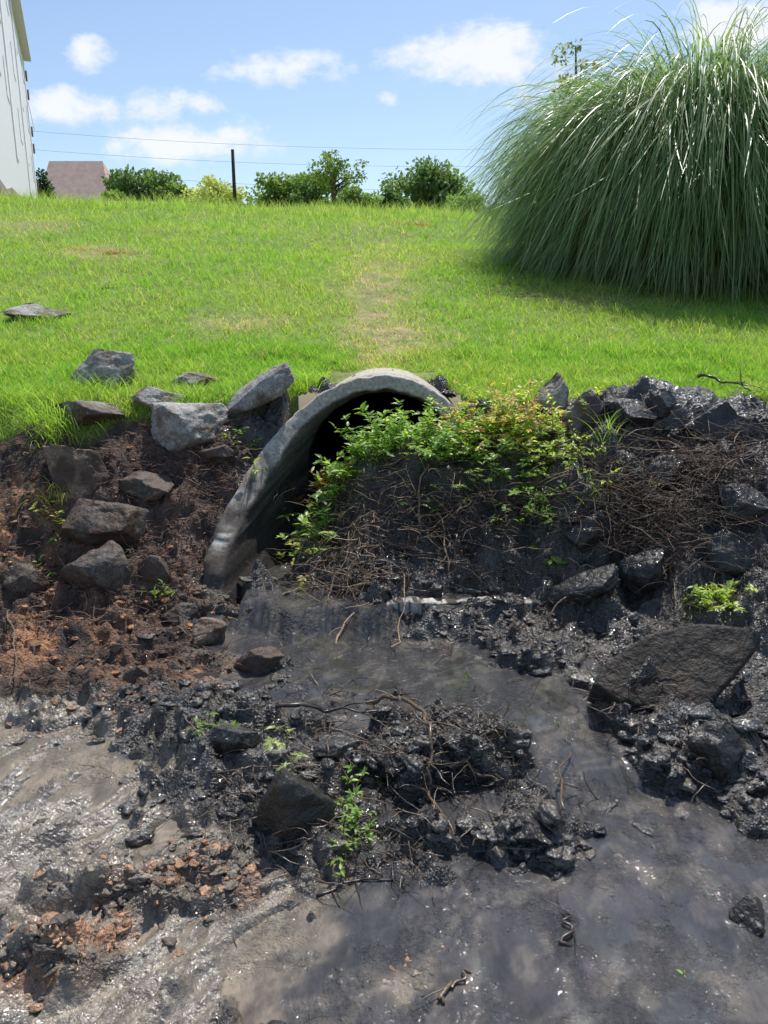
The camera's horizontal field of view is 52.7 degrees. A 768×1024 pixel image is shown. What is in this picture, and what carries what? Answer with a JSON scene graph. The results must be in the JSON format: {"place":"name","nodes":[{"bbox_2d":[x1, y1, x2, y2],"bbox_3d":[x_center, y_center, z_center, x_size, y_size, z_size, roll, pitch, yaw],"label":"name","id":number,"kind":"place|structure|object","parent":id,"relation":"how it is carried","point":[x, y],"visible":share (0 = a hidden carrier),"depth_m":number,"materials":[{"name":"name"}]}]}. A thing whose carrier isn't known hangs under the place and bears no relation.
{"place":"outdoors","nodes":[
{"label":"outdoors","id":0,"kind":"place"},
{"bbox_2d":[0,187,509,220],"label":"crest grass","id":1,"kind":"structure","parent":0,"point":[324,209],"depth_m":18.42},
{"bbox_2d":[0,200,767,1023],"bbox_3d":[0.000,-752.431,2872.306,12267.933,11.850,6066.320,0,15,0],"label":"ground","id":2,"kind":"structure","parent":0,"point":[150,986],"depth_m":3.96,"materials":[{"name":"plant"}]},
{"bbox_2d":[2,611,30,687],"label":"branch","id":3,"kind":"object","parent":2,"relation":"on","point":[11,624],"visible":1,"depth_m":3.78,"materials":[{"name":"brown plant"}]},
{"bbox_2d":[0,0,38,197],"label":"apartment building","id":4,"kind":"structure","parent":2,"relation":"on","point":[17,164],"depth_m":36.30,"materials":[{"name":"white"}]},
{"bbox_2d":[3,562,50,594],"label":"rock","id":5,"kind":"object","parent":2,"relation":"on","point":[23,577],"visible":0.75,"depth_m":4.34,"materials":[{"name":"stone"}]},
{"bbox_2d":[0,375,61,423],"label":"grass tuft","id":6,"kind":"object","parent":2,"relation":"on","point":[15,397],"visible":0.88,"depth_m":5.21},
{"bbox_2d":[2,303,70,319],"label":"rock","id":7,"kind":"object","parent":2,"relation":"on","point":[27,309],"visible":0.69,"depth_m":7.41,"materials":[{"name":"grey stone"}]},
{"bbox_2d":[35,168,55,199],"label":"tree","id":8,"kind":"object","parent":2,"relation":"on","point":[44,183],"visible":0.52,"depth_m":64.94,"materials":[{"name":"green plant"}]},
{"bbox_2d":[15,477,76,514],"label":"grass tuft","id":9,"kind":"object","parent":2,"relation":"on","point":[60,494],"visible":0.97,"depth_m":4.70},
{"bbox_2d":[28,500,64,526],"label":"leafy weed","id":10,"kind":"object","parent":2,"relation":"on","point":[48,511],"visible":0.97,"depth_m":4.59,"materials":[{"name":"green plant"}]},
{"bbox_2d":[0,388,113,448],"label":"grass tuft","id":11,"kind":"object","parent":2,"relation":"on","point":[45,423],"visible":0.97,"depth_m":5.05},
{"bbox_2d":[42,444,109,500],"bbox_3d":[-1.891,-0.233,4.837,0.420,0.418,0.350,0,15,0],"label":"rock","id":12,"kind":"object","parent":2,"relation":"on","point":[85,469],"visible":0.78,"depth_m":4.70,"materials":[{"name":"grey stone"}]},
{"bbox_2d":[45,161,110,200],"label":"house","id":13,"kind":"structure","parent":2,"relation":"on","point":[77,176],"depth_m":73.98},
{"bbox_2d":[56,400,126,426],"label":"rock","id":14,"kind":"object","parent":2,"relation":"on","point":[95,413],"visible":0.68,"depth_m":5.07,"materials":[{"name":"stone"}]},
{"bbox_2d":[59,540,131,592],"bbox_3d":[-1.631,0.390,4.418,0.364,0.438,0.313,11,18,37],"label":"rock","id":15,"kind":"object","parent":2,"relation":"on","point":[109,557],"visible":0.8,"depth_m":4.31,"materials":[{"name":"stone"}]},
{"bbox_2d":[39,369,155,399],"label":"grass tuft","id":16,"kind":"object","parent":2,"relation":"on","point":[93,386],"visible":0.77,"depth_m":5.38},
{"bbox_2d":[71,348,134,389],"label":"rock","id":17,"kind":"object","parent":2,"relation":"on","point":[111,364],"visible":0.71,"depth_m":5.54,"materials":[{"name":"grey stone"}]},
{"bbox_2d":[61,498,154,547],"bbox_3d":[-1.648,0.078,4.683,0.487,0.333,0.511,6,16,23],"label":"rock","id":18,"kind":"object","parent":2,"relation":"on","point":[93,522],"visible":0.76,"depth_m":4.53,"materials":[{"name":"stone"}]},
{"bbox_2d":[101,188,129,200],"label":"shrub","id":19,"kind":"object","parent":2,"relation":"on","point":[107,194],"visible":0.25,"depth_m":59.49,"materials":[{"name":"green plant"}]},
{"bbox_2d":[123,665,147,683],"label":"rock","id":20,"kind":"object","parent":2,"relation":"on","point":[132,673],"visible":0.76,"depth_m":3.47,"materials":[{"name":"stone"}]},
{"bbox_2d":[0,421,282,706],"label":"soil clods","id":21,"kind":"object","parent":2,"relation":"on","point":[194,591],"visible":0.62,"depth_m":4.33,"materials":[{"name":"soil"}]},
{"bbox_2d":[101,163,185,201],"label":"bush","id":22,"kind":"object","parent":2,"relation":"on","point":[127,183],"visible":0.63,"depth_m":63.45,"materials":[{"name":"green plant"}]},
{"bbox_2d":[120,470,173,501],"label":"rock","id":23,"kind":"object","parent":2,"relation":"on","point":[144,484],"visible":0.88,"depth_m":4.71,"materials":[{"name":"stone"}]},
{"bbox_2d":[138,555,170,585],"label":"rock","id":24,"kind":"object","parent":2,"relation":"on","point":[154,569],"visible":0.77,"depth_m":4.40,"materials":[{"name":"stone"}]},
{"bbox_2d":[130,387,186,408],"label":"rock","id":25,"kind":"object","parent":2,"relation":"on","point":[144,395],"visible":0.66,"depth_m":5.18,"materials":[{"name":"grey stone"}]},
{"bbox_2d":[163,181,193,203],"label":"shrub","id":26,"kind":"object","parent":2,"relation":"on","point":[175,188],"visible":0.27,"depth_m":62.86,"materials":[{"name":"green plant"}]},
{"bbox_2d":[161,601,199,625],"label":"rock","id":27,"kind":"object","parent":2,"relation":"on","point":[189,611],"visible":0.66,"depth_m":4.19,"materials":[{"name":"stone"}]},
{"bbox_2d":[151,402,227,452],"bbox_3d":[-1.298,-0.523,5.109,0.509,0.398,0.430,0,15,0],"label":"rock","id":28,"kind":"object","parent":2,"relation":"on","point":[173,424],"visible":0.79,"depth_m":5.00,"materials":[{"name":"grey stone"}]},
{"bbox_2d":[0,401,381,694],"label":"root litter","id":29,"kind":"object","parent":2,"relation":"on","point":[198,448],"visible":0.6,"depth_m":4.71,"materials":[{"name":"brown plant"}]},
{"bbox_2d":[171,372,217,385],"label":"rock","id":30,"kind":"object","parent":2,"relation":"on","point":[188,377],"visible":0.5,"depth_m":5.55,"materials":[{"name":"grey stone"}]},
{"bbox_2d":[192,617,227,647],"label":"rock","id":31,"kind":"object","parent":2,"relation":"on","point":[208,630],"visible":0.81,"depth_m":3.97,"materials":[{"name":"grey stone"}]},
{"bbox_2d":[184,711,240,737],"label":"leafy weed","id":32,"kind":"object","parent":2,"relation":"on","point":[232,723],"visible":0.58,"depth_m":2.95,"materials":[{"name":"green plant"}]},
{"bbox_2d":[179,174,246,204],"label":"shrub","id":33,"kind":"object","parent":2,"relation":"on","point":[213,187],"visible":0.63,"depth_m":50.92,"materials":[{"name":"green plant"}]},
{"bbox_2d":[198,444,235,463],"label":"rock","id":34,"kind":"object","parent":2,"relation":"on","point":[219,453],"visible":0.78,"depth_m":4.92,"materials":[{"name":"stone"}]},
{"bbox_2d":[231,149,236,202],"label":"utility pole","id":35,"kind":"object","parent":2,"relation":"on","point":[233,174],"visible":0.6,"depth_m":41.72,"materials":[{"name":"black wood"}]},
{"bbox_2d":[209,725,263,753],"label":"rock","id":36,"kind":"object","parent":2,"relation":"on","point":[234,738],"visible":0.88,"depth_m":2.82,"materials":[{"name":"black stone"}]},
{"bbox_2d":[227,362,294,413],"bbox_3d":[-0.854,-0.804,5.269,0.536,0.441,0.393,0,15,0],"label":"rock","id":37,"kind":"object","parent":2,"relation":"on","point":[270,384],"visible":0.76,"depth_m":5.10,"materials":[{"name":"grey stone"}]},
{"bbox_2d":[243,171,325,208],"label":"tree","id":38,"kind":"object","parent":2,"relation":"on","point":[279,190],"visible":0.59,"depth_m":56.91,"materials":[{"name":"green plant"}]},
{"bbox_2d":[263,725,309,771],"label":"leafy weed","id":39,"kind":"object","parent":2,"relation":"on","point":[270,747],"visible":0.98,"depth_m":2.73,"materials":[{"name":"green plant"}]},
{"bbox_2d":[252,768,336,841],"bbox_3d":[-0.301,0.982,2.574,0.248,0.313,0.240,-7,16,-25],"label":"rock","id":40,"kind":"object","parent":2,"relation":"on","point":[289,799],"visible":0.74,"depth_m":2.48,"materials":[{"name":"black stone"}]},
{"bbox_2d":[272,534,316,589],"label":"leafy weed","id":41,"kind":"object","parent":2,"relation":"on","point":[308,550],"visible":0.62,"depth_m":4.68,"materials":[{"name":"green plant"}]},
{"bbox_2d":[250,365,341,392],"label":"grass tuft","id":42,"kind":"object","parent":2,"relation":"on","point":[307,378],"visible":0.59,"depth_m":5.51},
{"bbox_2d":[276,489,347,560],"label":"leafy weed","id":43,"kind":"object","parent":2,"relation":"on","point":[304,520],"visible":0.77,"depth_m":4.78,"materials":[{"name":"green plant"}]},
{"bbox_2d":[289,171,337,207],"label":"tree","id":44,"kind":"object","parent":2,"relation":"on","point":[306,190],"visible":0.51,"depth_m":53.61,"materials":[{"name":"green plant"}]},
{"bbox_2d":[293,460,354,507],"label":"leafy weed","id":45,"kind":"object","parent":2,"relation":"on","point":[321,475],"visible":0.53,"depth_m":5.05,"materials":[{"name":"green plant"}]},
{"bbox_2d":[275,685,378,716],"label":"branch","id":46,"kind":"object","parent":2,"relation":"on","point":[299,704],"visible":0.94,"depth_m":3.10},
{"bbox_2d":[299,149,368,205],"bbox_3d":[-2.392,-15.613,37.191,3.273,3.558,2.574,5,15,18],"label":"tree","id":47,"kind":"object","parent":2,"relation":"on","point":[332,170],"visible":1,"depth_m":36.86,"materials":[{"name":"green plant"}]},
{"bbox_2d":[290,428,383,540],"bbox_3d":[-0.290,-0.148,4.988,0.616,0.781,0.622,0,15,0],"label":"leafy weed","id":48,"kind":"object","parent":2,"relation":"on","point":[340,469],"visible":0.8,"depth_m":4.94,"materials":[{"name":"green plant"}]},
{"bbox_2d":[313,732,360,758],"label":"rock","id":49,"kind":"object","parent":2,"relation":"on","point":[338,741],"visible":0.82,"depth_m":2.84,"materials":[{"name":"black stone"}]},
{"bbox_2d":[326,825,373,876],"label":"leafy weed","id":50,"kind":"object","parent":2,"relation":"on","point":[341,866],"visible":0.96,"depth_m":2.41,"materials":[{"name":"green plant"}]},
{"bbox_2d":[329,184,384,208],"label":"shrub","id":51,"kind":"object","parent":2,"relation":"on","point":[357,194],"visible":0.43,"depth_m":50.98,"materials":[{"name":"green plant"}]},
{"bbox_2d":[334,763,386,846],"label":"leafy weed","id":52,"kind":"object","parent":2,"relation":"on","point":[351,795],"visible":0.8,"depth_m":2.60,"materials":[{"name":"green plant"}]},
{"bbox_2d":[203,367,536,614],"bbox_3d":[-0.073,-0.570,6.806,1.950,1.481,5.539,0,15,0],"label":"concrete culvert","id":53,"kind":"object","parent":2,"relation":"on","point":[306,433],"visible":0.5,"depth_m":5.12,"materials":[{"name":"concrete"}]},
{"bbox_2d":[413,366,492,388],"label":"grass tuft","id":54,"kind":"object","parent":53,"relation":"on","point":[442,373],"visible":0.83,"depth_m":5.67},
{"bbox_2d":[0,193,767,440],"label":"lawn grass","id":55,"kind":"structure","parent":2,"relation":"on","point":[172,360],"depth_m":7.53,"materials":[{"name":"plant"}]},
{"bbox_2d":[322,394,461,483],"bbox_3d":[0.016,-0.445,4.988,0.893,0.587,0.599,-7,16,-24],"label":"leafy weed","id":56,"kind":"object","parent":2,"relation":"on","point":[382,439],"visible":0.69,"depth_m":4.96,"materials":[{"name":"green plant"}]},
{"bbox_2d":[373,186,410,210],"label":"shrub","id":57,"kind":"object","parent":2,"relation":"on","point":[391,195],"visible":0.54,"depth_m":57.48,"materials":[{"name":"green plant"}]},
{"bbox_2d":[31,412,767,880],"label":"sludge clods","id":58,"kind":"object","parent":2,"relation":"on","point":[561,856],"visible":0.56,"depth_m":2.83,"materials":[{"name":"soil"}]},
{"bbox_2d":[237,423,564,633],"bbox_3d":[-0.042,0.098,4.493,2.054,1.012,1.293,5,16,20],"label":"stem debris","id":59,"kind":"object","parent":2,"relation":"on","point":[359,554],"visible":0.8,"depth_m":4.61,"materials":[{"name":"brown plant"}]},
{"bbox_2d":[233,437,606,616],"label":"hanging roots","id":60,"kind":"object","parent":59,"relation":"hanging from","point":[454,517],"visible":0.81,"depth_m":4.62,"materials":[{"name":"brown plant"}]},
{"bbox_2d":[453,492,478,575],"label":"branch","id":61,"kind":"object","parent":59,"relation":"on","point":[455,566],"visible":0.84,"depth_m":4.51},
{"bbox_2d":[380,443,575,468],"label":"branch","id":62,"kind":"object","parent":59,"relation":"on","point":[431,461],"visible":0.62,"depth_m":4.82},
{"bbox_2d":[62,469,766,947],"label":"mud twigs","id":63,"kind":"object","parent":2,"relation":"on","point":[418,725],"visible":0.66,"depth_m":2.86,"materials":[{"name":"wood"}]},
{"bbox_2d":[378,155,474,210],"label":"tree","id":64,"kind":"object","parent":2,"relation":"on","point":[427,181],"visible":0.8,"depth_m":63.66,"materials":[{"name":"green plant"}]},
{"bbox_2d":[374,429,479,462],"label":"leafy weed","id":65,"kind":"object","parent":2,"relation":"on","point":[427,452],"visible":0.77,"depth_m":4.81,"materials":[{"name":"green plant"}]},
{"bbox_2d":[399,484,471,525],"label":"leafy weed","id":66,"kind":"object","parent":2,"relation":"on","point":[427,500],"visible":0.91,"depth_m":4.68,"materials":[{"name":"green plant"}]},
{"bbox_2d":[364,394,535,461],"bbox_3d":[0.345,-0.541,4.993,1.064,0.454,0.726,-10,18,-35],"label":"leafy weed","id":67,"kind":"object","parent":2,"relation":"on","point":[446,433],"visible":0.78,"depth_m":4.91,"materials":[{"name":"green plant"}]},
{"bbox_2d":[445,192,488,212],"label":"shrub","id":68,"kind":"object","parent":2,"relation":"on","point":[461,201],"visible":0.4,"depth_m":46.23,"materials":[{"name":"green plant"}]},
{"bbox_2d":[421,373,549,469],"bbox_3d":[0.645,-0.594,4.981,0.823,0.576,0.789,0,15,0],"label":"leafy vine","id":69,"kind":"object","parent":2,"relation":"on","point":[494,422],"visible":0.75,"depth_m":4.97,"materials":[{"name":"green plant"}]},
{"bbox_2d":[451,401,551,500],"bbox_3d":[0.740,-0.383,4.798,0.608,0.601,0.686,2,15,9],"label":"leafy vine","id":70,"kind":"object","parent":2,"relation":"on","point":[506,444],"visible":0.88,"depth_m":4.79,"materials":[{"name":"green plant"}]},
{"bbox_2d":[492,725,532,752],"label":"rock","id":71,"kind":"object","parent":2,"relation":"on","point":[515,735],"visible":0.69,"depth_m":2.89,"materials":[{"name":"black stone"}]},
{"bbox_2d":[459,376,570,448],"bbox_3d":[0.933,-0.652,5.006,0.870,0.454,0.670,0,15,0],"label":"leafy vine","id":72,"kind":"object","parent":2,"relation":"on","point":[530,408],"visible":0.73,"depth_m":4.95,"materials":[{"name":"green plant"}]},
{"bbox_2d":[490,442,568,528],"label":"leafy weed","id":73,"kind":"object","parent":2,"relation":"on","point":[527,489],"visible":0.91,"depth_m":4.58,"materials":[{"name":"green plant"}]},
{"bbox_2d":[500,808,564,845],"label":"rock","id":74,"kind":"object","parent":2,"relation":"on","point":[528,832],"visible":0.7,"depth_m":2.47,"materials":[{"name":"black stone"}]},
{"bbox_2d":[533,372,568,414],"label":"rock","id":75,"kind":"object","parent":2,"relation":"on","point":[556,386],"visible":0.81,"depth_m":5.18,"materials":[{"name":"grey stone"}]},
{"bbox_2d":[493,379,615,517],"bbox_3d":[1.065,-0.410,4.785,0.754,0.781,0.835,0,15,0],"label":"leafy vine","id":76,"kind":"object","parent":2,"relation":"on","point":[548,446],"visible":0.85,"depth_m":4.78,"materials":[{"name":"green plant"}]},
{"bbox_2d":[550,38,602,110],"bbox_3d":[3.030,-5.785,12.557,0.839,3.303,0.793,0,15,0],"label":"tree","id":77,"kind":"object","parent":2,"relation":"on","point":[576,51],"visible":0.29,"depth_m":12.19,"materials":[{"name":"green plant"}]},
{"bbox_2d":[546,563,620,606],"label":"rock","id":78,"kind":"object","parent":2,"relation":"on","point":[606,579],"visible":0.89,"depth_m":4.13,"materials":[{"name":"black stone"}]},
{"bbox_2d":[564,391,604,435],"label":"rock","id":79,"kind":"object","parent":2,"relation":"on","point":[575,415],"visible":0.81,"depth_m":4.85,"materials":[{"name":"stone"}]},
{"bbox_2d":[565,509,615,552],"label":"rock","id":80,"kind":"object","parent":2,"relation":"on","point":[584,538],"visible":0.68,"depth_m":4.37,"materials":[{"name":"black stone"}]},
{"bbox_2d":[565,420,658,501],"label":"leafy weed","id":81,"kind":"object","parent":2,"relation":"on","point":[611,472],"visible":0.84,"depth_m":4.56,"materials":[{"name":"green plant"}]},
{"bbox_2d":[583,405,642,457],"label":"grass tuft","id":82,"kind":"object","parent":2,"relation":"on","point":[607,427],"visible":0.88,"depth_m":4.69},
{"bbox_2d":[479,378,767,600],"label":"twig tangle","id":83,"kind":"object","parent":2,"relation":"on","point":[679,504],"visible":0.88,"depth_m":4.43,"materials":[{"name":"brown plant"}]},
{"bbox_2d":[603,397,656,429],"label":"rock","id":84,"kind":"object","parent":2,"relation":"on","point":[627,408],"visible":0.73,"depth_m":4.82,"materials":[{"name":"black stone"}]},
{"bbox_2d":[618,548,665,597],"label":"rock","id":85,"kind":"object","parent":2,"relation":"on","point":[635,579],"visible":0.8,"depth_m":4.21,"materials":[{"name":"black stone"}]},
{"bbox_2d":[583,468,719,523],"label":"branch","id":86,"kind":"object","parent":2,"relation":"on","point":[655,502],"visible":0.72,"depth_m":4.45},
{"bbox_2d":[646,392,674,419],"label":"rock","id":87,"kind":"object","parent":2,"relation":"on","point":[662,403],"visible":0.57,"depth_m":4.86,"materials":[{"name":"black stone"}]},
{"bbox_2d":[644,455,684,492],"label":"rock","id":88,"kind":"object","parent":2,"relation":"on","point":[664,461],"visible":0.53,"depth_m":4.65,"materials":[{"name":"black stone"}]},
{"bbox_2d":[587,624,755,710],"bbox_3d":[1.228,0.694,3.303,0.714,0.398,0.438,0,15,0],"label":"stone slab","id":89,"kind":"object","parent":2,"relation":"on","point":[700,659],"depth_m":3.24,"materials":[{"name":"stone"}]},
{"bbox_2d":[677,401,755,443],"bbox_3d":[2.062,-0.548,4.918,0.538,0.331,0.361,0,15,0],"label":"rock","id":90,"kind":"object","parent":2,"relation":"on","point":[719,414],"visible":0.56,"depth_m":4.80,"materials":[{"name":"black stone"}]},
{"bbox_2d":[688,721,745,782],"bbox_3d":[1.228,0.878,2.871,0.190,0.238,0.178,-13,20,-41],"label":"rock","id":91,"kind":"object","parent":2,"relation":"on","point":[718,748],"visible":0.89,"depth_m":2.81,"materials":[{"name":"black stone"}]},
{"bbox_2d":[683,579,758,612],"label":"leafy weed","id":92,"kind":"object","parent":2,"relation":"on","point":[725,596],"visible":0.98,"depth_m":4.01,"materials":[{"name":"green plant"}]},
{"bbox_2d":[694,530,757,577],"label":"rock","id":93,"kind":"object","parent":2,"relation":"on","point":[730,541],"visible":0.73,"depth_m":4.14,"materials":[{"name":"black stone"}]},
{"bbox_2d":[697,368,763,390],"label":"branch","id":94,"kind":"object","parent":2,"relation":"on","point":[718,380],"visible":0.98,"depth_m":5.42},
{"bbox_2d":[717,483,767,524],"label":"rock","id":95,"kind":"object","parent":2,"relation":"on","point":[751,507],"visible":0.81,"depth_m":4.25,"materials":[{"name":"black stone"}]},
{"bbox_2d":[729,895,765,936],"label":"rock","id":96,"kind":"object","parent":2,"relation":"on","point":[746,912],"visible":0.63,"depth_m":2.22,"materials":[{"name":"black stone"}]},
{"bbox_2d":[0,549,767,1023],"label":"water","id":97,"kind":"structure","parent":0,"point":[648,917],"depth_m":2.33,"materials":[{"name":"liquid"}]},
{"bbox_2d":[163,694,195,703],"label":"rock","id":98,"kind":"object","parent":97,"relation":"in","point":[177,699],"visible":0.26,"depth_m":3.21,"materials":[{"name":"black stone"}]},
{"bbox_2d":[0,697,443,1012],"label":"tan mud clods","id":99,"kind":"object","parent":97,"relation":"on","point":[33,934],"visible":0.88,"depth_m":2.25,"materials":[{"name":"soil"}]},
{"bbox_2d":[233,646,283,675],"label":"rock","id":100,"kind":"object","parent":97,"relation":"in","point":[257,661],"visible":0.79,"depth_m":3.67,"materials":[{"name":"stone"}]},
{"bbox_2d":[316,878,427,910],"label":"branch","id":101,"kind":"object","parent":97,"relation":"on","point":[334,889],"visible":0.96,"depth_m":2.35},
{"bbox_2d":[379,753,404,781],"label":"rock","id":102,"kind":"object","parent":97,"relation":"in","point":[387,763],"visible":0.41,"depth_m":2.81,"materials":[{"name":"black stone"}]},
{"bbox_2d":[365,688,464,840],"bbox_3d":[0.155,0.820,2.905,0.302,0.252,0.941,-3,15,-11],"label":"branch","id":103,"kind":"object","parent":97,"relation":"on","point":[404,699],"visible":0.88,"depth_m":2.82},
{"bbox_2d":[407,968,470,1013],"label":"branch","id":104,"kind":"object","parent":97,"relation":"on","point":[444,990],"visible":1,"depth_m":1.99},
{"bbox_2d":[447,748,503,781],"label":"branch","id":105,"kind":"object","parent":97,"relation":"on","point":[474,771],"visible":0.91,"depth_m":2.81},
{"bbox_2d":[524,719,570,810],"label":"branch","id":106,"kind":"object","parent":97,"relation":"on","point":[561,787],"visible":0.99,"depth_m":2.77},
{"bbox_2d":[533,890,582,967],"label":"branch","id":107,"kind":"object","parent":97,"relation":"on","point":[565,936],"visible":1,"depth_m":2.18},
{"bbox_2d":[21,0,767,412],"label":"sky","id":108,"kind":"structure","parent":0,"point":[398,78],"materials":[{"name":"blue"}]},
{"bbox_2d":[414,0,767,311],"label":"pampas grass","id":109,"kind":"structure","parent":0,"point":[662,175],"depth_m":8.79,"materials":[{"name":"plant"}]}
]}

